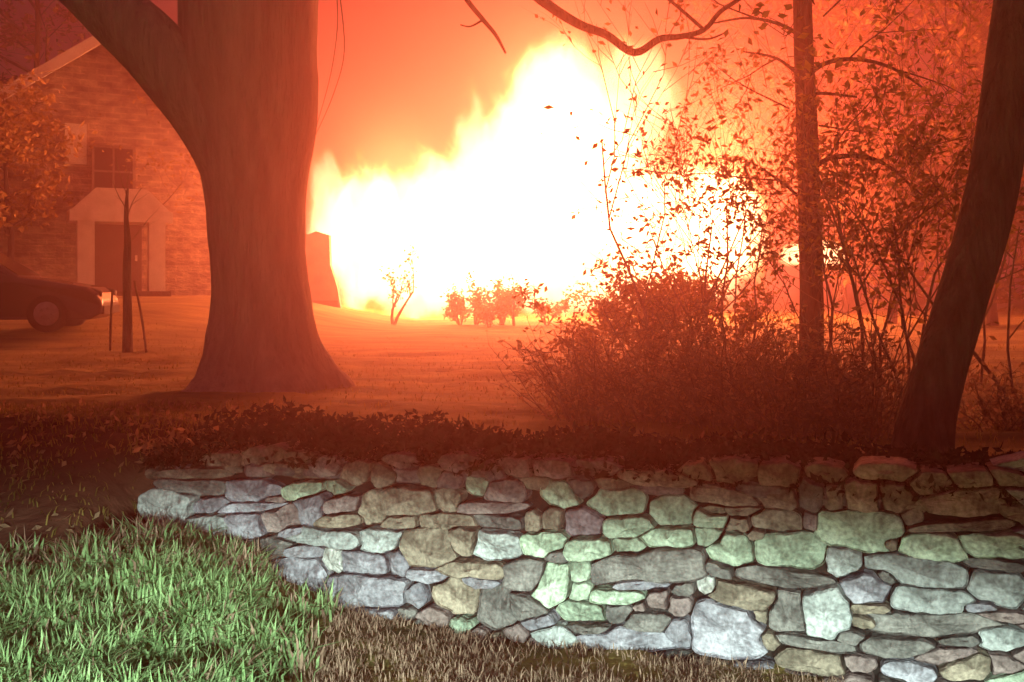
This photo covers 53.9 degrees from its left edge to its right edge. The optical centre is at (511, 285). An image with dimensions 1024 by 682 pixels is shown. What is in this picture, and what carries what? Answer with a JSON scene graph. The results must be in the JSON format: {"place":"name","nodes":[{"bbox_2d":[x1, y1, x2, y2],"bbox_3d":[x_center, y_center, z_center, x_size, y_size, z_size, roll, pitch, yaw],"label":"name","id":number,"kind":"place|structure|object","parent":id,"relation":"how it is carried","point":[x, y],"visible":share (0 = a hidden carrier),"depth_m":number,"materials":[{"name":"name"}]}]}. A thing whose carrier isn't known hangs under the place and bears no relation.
{"place":"outdoors","nodes":[
{"label":"outdoors","id":0,"kind":"place"},
{"bbox_2d":[0,287,1023,681],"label":"ground","id":1,"kind":"structure","parent":0,"point":[360,319],"depth_m":10.10,"materials":[{"name":"brown plant"}]},
{"bbox_2d":[0,3,90,86],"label":"woodland tree","id":2,"kind":"object","parent":1,"relation":"on","point":[15,37],"visible":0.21,"depth_m":42.84,"materials":[{"name":"brown plant"}]},
{"bbox_2d":[0,0,92,83],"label":"woodland tree","id":3,"kind":"object","parent":1,"relation":"on","point":[36,6],"visible":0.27,"depth_m":46.23,"materials":[{"name":"brown plant"}]},
{"bbox_2d":[0,69,100,259],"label":"garden tree","id":4,"kind":"object","parent":1,"relation":"on","point":[25,130],"visible":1,"depth_m":25.89,"materials":[{"name":"orange plant"}]},
{"bbox_2d":[0,253,119,332],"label":"parked car","id":5,"kind":"object","parent":1,"relation":"on","point":[37,301],"visible":0.98,"depth_m":17.02,"materials":[{"name":"grey paint"}]},
{"bbox_2d":[0,36,210,295],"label":"gable house","id":6,"kind":"structure","parent":1,"relation":"on","point":[81,240],"depth_m":27.83,"materials":[{"name":"brick"},{"name":"roof shingle"},{"name":"painted wood"}]},
{"bbox_2d":[91,144,135,190],"bbox_3d":[-11.079,-3.161,28.036,1.140,1.440,0.180,0,0,-27],"label":"window","id":7,"kind":"structure","parent":6,"relation":"in","point":[100,177],"depth_m":28.04,"materials":[{"name":"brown wood"}]},
{"bbox_2d":[95,224,141,290],"bbox_3d":[-11.002,-0.806,28.076,1.300,2.200,0.140,0,0,-27],"label":"door","id":8,"kind":"structure","parent":6,"relation":"in","point":[109,238],"depth_m":28.04,"materials":[{"name":"brown wood"}]},
{"bbox_2d":[103,151,159,352],"bbox_3d":[-5.465,-0.515,14.564,0.725,2.963,0.576,0,0,0],"label":"staked sapling","id":9,"kind":"object","parent":1,"relation":"on","point":[127,337],"visible":1,"depth_m":14.45,"materials":[{"name":"brown plant"}]},
{"bbox_2d":[62,78,203,212],"bbox_3d":[-10.495,-3.152,29.277,4.617,7.304,4.466,0,0,0],"label":"garden tree","id":10,"kind":"object","parent":1,"relation":"on","point":[163,163],"visible":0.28,"depth_m":28.12,"materials":[{"name":"orange plant"}]},
{"bbox_2d":[0,396,280,557],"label":"fallen leaves","id":11,"kind":"object","parent":1,"relation":"on","point":[70,419],"visible":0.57,"depth_m":6.85,"materials":[{"name":"brown plant"}]},
{"bbox_2d":[0,394,282,566],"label":"bank grass","id":12,"kind":"structure","parent":1,"relation":"on","point":[96,411],"depth_m":6.84,"materials":[{"name":"plant"}]},
{"bbox_2d":[0,510,345,681],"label":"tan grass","id":13,"kind":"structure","parent":1,"relation":"on","point":[224,549],"depth_m":4.95,"materials":[{"name":"green plant"}]},
{"bbox_2d":[0,514,349,681],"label":"grass clump","id":14,"kind":"object","parent":1,"relation":"on","point":[159,656],"visible":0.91,"depth_m":4.56,"materials":[{"name":"green plant"}]},
{"bbox_2d":[305,231,341,307],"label":"wall fragment","id":15,"kind":"structure","parent":1,"relation":"on","point":[324,286],"depth_m":29.35,"materials":[{"name":"orange"}]},
{"bbox_2d":[59,0,740,393],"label":"old tree","id":16,"kind":"object","parent":1,"relation":"on","point":[229,88],"visible":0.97,"depth_m":9.52,"materials":[{"name":"brown plant"}]},
{"bbox_2d":[379,245,420,324],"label":"garden shrub","id":17,"kind":"object","parent":1,"relation":"on","point":[394,291],"visible":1,"depth_m":26.01,"materials":[{"name":"brown plant"}]},
{"bbox_2d":[439,283,472,324],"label":"garden shrub","id":18,"kind":"object","parent":1,"relation":"on","point":[458,309],"visible":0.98,"depth_m":26.30,"materials":[{"name":"green plant"}]},
{"bbox_2d":[462,271,491,324],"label":"garden shrub","id":19,"kind":"object","parent":1,"relation":"on","point":[477,297],"visible":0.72,"depth_m":25.87,"materials":[{"name":"green plant"}]},
{"bbox_2d":[469,296,504,326],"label":"garden shrub","id":20,"kind":"object","parent":1,"relation":"on","point":[487,314],"visible":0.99,"depth_m":24.89,"materials":[{"name":"green plant"}]},
{"bbox_2d":[484,275,512,324],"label":"garden shrub","id":21,"kind":"object","parent":1,"relation":"on","point":[505,312],"visible":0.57,"depth_m":25.45,"materials":[{"name":"green plant"}]},
{"bbox_2d":[0,320,1023,530],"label":"lawn grass","id":22,"kind":"structure","parent":1,"relation":"on","point":[417,380],"depth_m":8.66,"materials":[{"name":"plant"}]},
{"bbox_2d":[497,273,531,325],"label":"garden shrub","id":23,"kind":"object","parent":1,"relation":"on","point":[511,301],"visible":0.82,"depth_m":25.12,"materials":[{"name":"green plant"}]},
{"bbox_2d":[531,291,577,324],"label":"garden shrub","id":24,"kind":"object","parent":1,"relation":"on","point":[564,307],"visible":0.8,"depth_m":24.92,"materials":[{"name":"green plant"}]},
{"bbox_2d":[137,441,1023,681],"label":"stone wall","id":25,"kind":"structure","parent":1,"relation":"on","point":[861,585],"depth_m":4.69,"materials":[{"name":"grey stone"}]},
{"bbox_2d":[132,410,985,491],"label":"leaf litter","id":26,"kind":"object","parent":25,"relation":"on","point":[179,438],"visible":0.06,"depth_m":5.88,"materials":[{"name":"brown plant"}]},
{"bbox_2d":[137,395,1023,505],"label":"ivy ground cover","id":27,"kind":"object","parent":25,"relation":"on","point":[352,437],"visible":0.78,"depth_m":5.24,"materials":[{"name":"plant"}]},
{"bbox_2d":[486,302,678,423],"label":"brush shrub","id":28,"kind":"object","parent":1,"relation":"on","point":[587,408],"visible":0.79,"depth_m":7.68,"materials":[{"name":"brown plant"}]},
{"bbox_2d":[566,280,612,325],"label":"garden shrub","id":29,"kind":"object","parent":1,"relation":"on","point":[584,296],"visible":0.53,"depth_m":24.07,"materials":[{"name":"green plant"}]},
{"bbox_2d":[511,265,681,376],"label":"tall shrub","id":30,"kind":"object","parent":1,"relation":"on","point":[587,332],"visible":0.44,"depth_m":11.06,"materials":[{"name":"brown plant"}]},
{"bbox_2d":[514,285,817,425],"bbox_3d":[1.189,0.630,7.561,2.190,1.256,1.711,0,0,-33],"label":"brush shrub","id":31,"kind":"object","parent":1,"relation":"on","point":[646,411],"visible":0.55,"depth_m":7.59,"materials":[{"name":"brown plant"}]},
{"bbox_2d":[656,268,684,313],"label":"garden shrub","id":32,"kind":"object","parent":1,"relation":"on","point":[672,282],"visible":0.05,"depth_m":23.17,"materials":[{"name":"green plant"}]},
{"bbox_2d":[583,243,766,373],"bbox_3d":[1.797,0.318,10.869,1.831,1.555,1.686,0,0,29],"label":"tall shrub","id":33,"kind":"object","parent":1,"relation":"on","point":[625,295],"visible":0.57,"depth_m":10.77,"materials":[{"name":"brown plant"}]},
{"bbox_2d":[586,255,788,370],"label":"tall shrub","id":34,"kind":"object","parent":1,"relation":"on","point":[760,285],"visible":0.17,"depth_m":11.62,"materials":[{"name":"brown plant"}]},
{"bbox_2d":[540,1,871,380],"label":"tall shrub","id":35,"kind":"object","parent":1,"relation":"on","point":[687,119],"visible":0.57,"depth_m":10.37,"materials":[{"name":"brown plant"}]},
{"bbox_2d":[566,263,861,429],"bbox_3d":[1.497,0.593,7.494,1.630,1.509,1.959,0,0,-41],"label":"brush shrub","id":36,"kind":"object","parent":1,"relation":"on","point":[705,421],"visible":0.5,"depth_m":7.36,"materials":[{"name":"brown plant"}]},
{"bbox_2d":[570,82,909,383],"bbox_3d":[2.215,-0.492,10.256,3.253,3.181,2.614,0,0,0],"label":"tall shrub","id":37,"kind":"object","parent":1,"relation":"on","point":[641,229],"visible":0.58,"depth_m":10.21,"materials":[{"name":"brown plant"}]},
{"bbox_2d":[526,0,976,385],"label":"tall shrub","id":38,"kind":"object","parent":1,"relation":"on","point":[676,23],"visible":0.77,"depth_m":9.11,"materials":[{"name":"brown plant"}]},
{"bbox_2d":[660,0,866,308],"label":"woodland tree","id":39,"kind":"object","parent":1,"relation":"on","point":[775,4],"visible":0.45,"depth_m":42.96,"materials":[{"name":"orange plant"}]},
{"bbox_2d":[638,287,915,439],"bbox_3d":[1.897,0.628,6.977,1.879,1.228,1.442,0,0,20],"label":"brush shrub","id":40,"kind":"object","parent":1,"relation":"on","point":[780,410],"visible":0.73,"depth_m":6.89,"materials":[{"name":"brown plant"}]},
{"bbox_2d":[543,46,1023,397],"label":"tall shrub","id":41,"kind":"object","parent":1,"relation":"on","point":[919,157],"visible":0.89,"depth_m":7.67,"materials":[{"name":"brown plant"}]},
{"bbox_2d":[708,36,916,267],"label":"woodland tree","id":42,"kind":"object","parent":1,"relation":"on","point":[871,119],"visible":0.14,"depth_m":50.83,"materials":[{"name":"brown plant"}]},
{"bbox_2d":[668,14,968,387],"bbox_3d":[2.917,-0.684,8.949,3.051,3.568,2.640,0,0,0],"label":"tall shrub","id":43,"kind":"object","parent":1,"relation":"on","point":[775,255],"visible":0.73,"depth_m":8.70,"materials":[{"name":"brown plant"}]},
{"bbox_2d":[691,0,975,312],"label":"woodland tree","id":44,"kind":"object","parent":1,"relation":"on","point":[830,104],"visible":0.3,"depth_m":38.43,"materials":[{"name":"orange plant"}]},
{"bbox_2d":[654,0,1015,392],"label":"slim tree","id":45,"kind":"object","parent":1,"relation":"on","point":[813,309],"visible":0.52,"depth_m":9.42,"materials":[{"name":"brown plant"}]},
{"bbox_2d":[653,0,1023,407],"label":"tall shrub","id":46,"kind":"object","parent":1,"relation":"on","point":[807,66],"visible":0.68,"depth_m":7.95,"materials":[{"name":"brown plant"}]},
{"bbox_2d":[722,284,998,442],"bbox_3d":[2.444,0.597,6.944,1.778,1.235,1.666,0,0,-23],"label":"brush shrub","id":47,"kind":"object","parent":1,"relation":"on","point":[866,423],"visible":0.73,"depth_m":6.83,"materials":[{"name":"brown plant"}]},
{"bbox_2d":[748,0,1022,381],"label":"tall shrub","id":48,"kind":"object","parent":1,"relation":"on","point":[975,19],"visible":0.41,"depth_m":11.10,"materials":[{"name":"brown plant"}]},
{"bbox_2d":[819,121,962,323],"bbox_3d":[10.301,-1.625,26.959,4.480,5.712,4.451,0,0,24],"label":"shrub","id":49,"kind":"object","parent":1,"relation":"on","point":[919,272],"visible":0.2,"depth_m":26.36,"materials":[{"name":"brown plant"}]},
{"bbox_2d":[763,0,1023,315],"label":"woodland tree","id":50,"kind":"object","parent":1,"relation":"on","point":[939,5],"visible":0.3,"depth_m":33.66,"materials":[{"name":"orange plant"}]},
{"bbox_2d":[825,0,992,224],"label":"woodland tree","id":51,"kind":"object","parent":1,"relation":"on","point":[965,70],"visible":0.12,"depth_m":42.51,"materials":[{"name":"brown plant"}]},
{"bbox_2d":[851,94,1023,409],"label":"tall shrub","id":52,"kind":"object","parent":1,"relation":"on","point":[905,273],"visible":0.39,"depth_m":8.14,"materials":[{"name":"brown plant"}]},
{"bbox_2d":[889,0,1023,459],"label":"leaning tree","id":53,"kind":"object","parent":1,"relation":"on","point":[927,416],"visible":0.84,"depth_m":5.63,"materials":[{"name":"brown plant"}]},
{"bbox_2d":[907,108,1023,325],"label":"woodland tree","id":54,"kind":"object","parent":1,"relation":"on","point":[1002,290],"visible":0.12,"depth_m":25.77,"materials":[{"name":"brown plant"}]},
{"bbox_2d":[934,0,1023,279],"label":"woodland tree","id":55,"kind":"object","parent":1,"relation":"on","point":[986,11],"visible":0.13,"depth_m":36.87,"materials":[{"name":"brown plant"}]},
{"bbox_2d":[956,360,1023,431],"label":"brush shrub","id":56,"kind":"object","parent":1,"relation":"on","point":[1005,404],"visible":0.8,"depth_m":7.22,"materials":[{"name":"brown plant"}]},
{"bbox_2d":[0,0,1023,291],"label":"sky","id":57,"kind":"structure","parent":0,"point":[428,139],"materials":[{"name":"orange"}]}
]}

